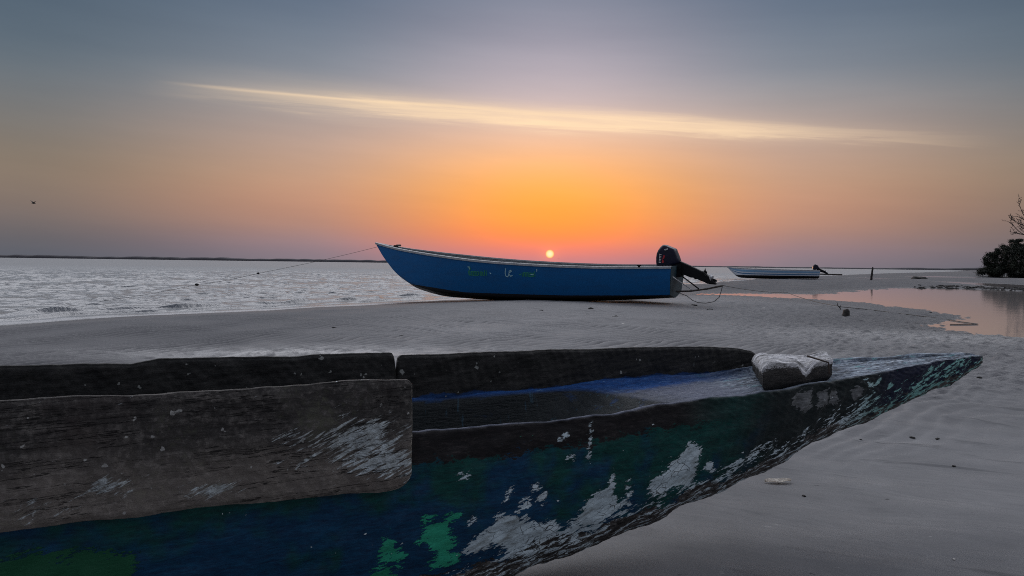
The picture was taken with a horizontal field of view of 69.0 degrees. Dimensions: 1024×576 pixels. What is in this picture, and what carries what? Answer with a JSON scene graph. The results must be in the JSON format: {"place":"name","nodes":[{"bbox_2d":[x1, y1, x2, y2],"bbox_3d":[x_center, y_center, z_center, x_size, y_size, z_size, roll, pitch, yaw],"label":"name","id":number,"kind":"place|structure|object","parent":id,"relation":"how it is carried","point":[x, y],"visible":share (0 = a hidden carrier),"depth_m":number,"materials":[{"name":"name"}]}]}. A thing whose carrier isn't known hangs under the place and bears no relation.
{"place":"outdoors","nodes":[
{"label":"outdoors","id":0,"kind":"place"},
{"bbox_2d":[0,258,963,325],"bbox_3d":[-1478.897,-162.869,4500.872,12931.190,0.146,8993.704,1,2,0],"label":"sea","id":1,"kind":"structure","parent":0,"point":[37,290],"depth_m":31.51,"materials":[{"name":"liquid"}]},
{"bbox_2d":[0,255,979,269],"bbox_3d":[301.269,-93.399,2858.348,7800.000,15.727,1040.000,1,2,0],"label":"shore","id":2,"kind":"structure","parent":0,"point":[162,258],"depth_m":2614.32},
{"bbox_2d":[0,270,1023,575],"bbox_3d":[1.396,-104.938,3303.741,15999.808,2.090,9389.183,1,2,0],"label":"sand beach","id":3,"kind":"structure","parent":0,"point":[884,494],"depth_m":6.70,"materials":[{"name":"beige sand"}]},
{"bbox_2d":[0,346,982,575],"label":"dugout canoe","id":4,"kind":"object","parent":3,"relation":"on","point":[503,463],"visible":1,"depth_m":2.54,"materials":[{"name":"paint"}]},
{"bbox_2d":[375,242,722,300],"bbox_3d":[0.537,-0.447,20.718,10.406,1.646,1.852,2,4,25],"label":"motorboat","id":5,"kind":"object","parent":3,"relation":"on","point":[461,275],"visible":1,"depth_m":19.88,"materials":[{"name":"blue paint"}]},
{"bbox_2d":[105,247,375,300],"bbox_3d":[-7.337,-0.466,20.928,7.454,1.560,0.396,0,2,-34],"label":"mooring rope","id":6,"kind":"object","parent":5,"relation":"attached to","point":[196,284],"visible":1,"depth_m":20.74,"materials":[{"name":"fabric"}]},
{"bbox_2d":[677,288,721,303],"bbox_3d":[4.713,0.157,18.722,1.122,0.458,0.128,1,2,18],"label":"hanging rope","id":7,"kind":"object","parent":5,"relation":"hanging from","point":[700,302],"visible":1,"depth_m":18.74,"materials":[{"name":"fabric"}]},
{"bbox_2d":[722,285,836,305],"bbox_3d":[8.495,0.138,21.712,2.453,0.544,8.842,2,2,30],"label":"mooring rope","id":8,"kind":"object","parent":5,"relation":"attached to","point":[779,292],"visible":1,"depth_m":21.80,"materials":[{"name":"fabric"}]},
{"bbox_2d":[727,264,841,278],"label":"motorboat","id":9,"kind":"object","parent":3,"relation":"on","point":[814,273],"visible":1,"depth_m":67.97,"materials":[{"name":"white paint"}]},
{"bbox_2d":[842,309,849,316],"bbox_3d":[7.704,0.590,17.195,0.194,0.236,0.195,1,2,0],"label":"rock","id":10,"kind":"object","parent":3,"relation":"on","point":[846,312],"visible":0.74,"depth_m":17.14,"materials":[{"name":"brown stone"}]},
{"bbox_2d":[697,276,1023,337],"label":"tidal pool","id":11,"kind":"structure","parent":3,"relation":"on","point":[994,312],"depth_m":26.52,"materials":[{"name":"grey liquid"}]},
{"bbox_2d":[839,306,976,324],"bbox_3d":[9.280,0.616,17.558,1.114,0.166,4.135,0,2,-10],"label":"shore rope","id":12,"kind":"object","parent":3,"relation":"on","point":[923,316],"visible":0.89,"depth_m":17.39,"materials":[{"name":"fabric"}]},
{"bbox_2d":[911,276,927,278],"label":"seaweed heap","id":13,"kind":"object","parent":3,"relation":"on","point":[915,277],"visible":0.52,"depth_m":81.54,"materials":[{"name":"black plant"}]},
{"bbox_2d":[914,284,1023,290],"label":"seaweed wrack","id":14,"kind":"object","parent":3,"relation":"on","point":[973,287],"visible":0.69,"depth_m":45.80,"materials":[{"name":"black plant"}]},
{"bbox_2d":[975,246,1020,277],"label":"mangrove tree","id":15,"kind":"object","parent":3,"relation":"on","point":[993,267],"visible":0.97,"depth_m":149.22,"materials":[{"name":"green plant"}]},
{"bbox_2d":[998,238,1023,277],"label":"mangrove tree","id":16,"kind":"object","parent":3,"relation":"on","point":[1012,241],"visible":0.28,"depth_m":154.32,"materials":[{"name":"green plant"}]},
{"bbox_2d":[1009,197,1023,234],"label":"bare tree","id":17,"kind":"object","parent":3,"relation":"on","point":[1015,232],"visible":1,"depth_m":145.83,"materials":[{"name":"brown plant"}]},
{"bbox_2d":[1010,239,1023,273],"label":"mangrove tree","id":18,"kind":"object","parent":3,"relation":"on","point":[1017,258],"visible":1,"depth_m":144.44,"materials":[{"name":"green plant"}]},
{"bbox_2d":[0,0,1023,267],"label":"sky","id":19,"kind":"structure","parent":0,"point":[764,133],"materials":[{"name":"orange"}]},
{"bbox_2d":[765,478,790,481],"bbox_3d":[1.518,1.099,4.253,0.160,0.020,0.055,1,2,-8],"label":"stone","id":20,"kind":"object","parent":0,"point":[777,479],"visible":1,"depth_m":4.26,"materials":[{"name":"beige stone"}]}
]}

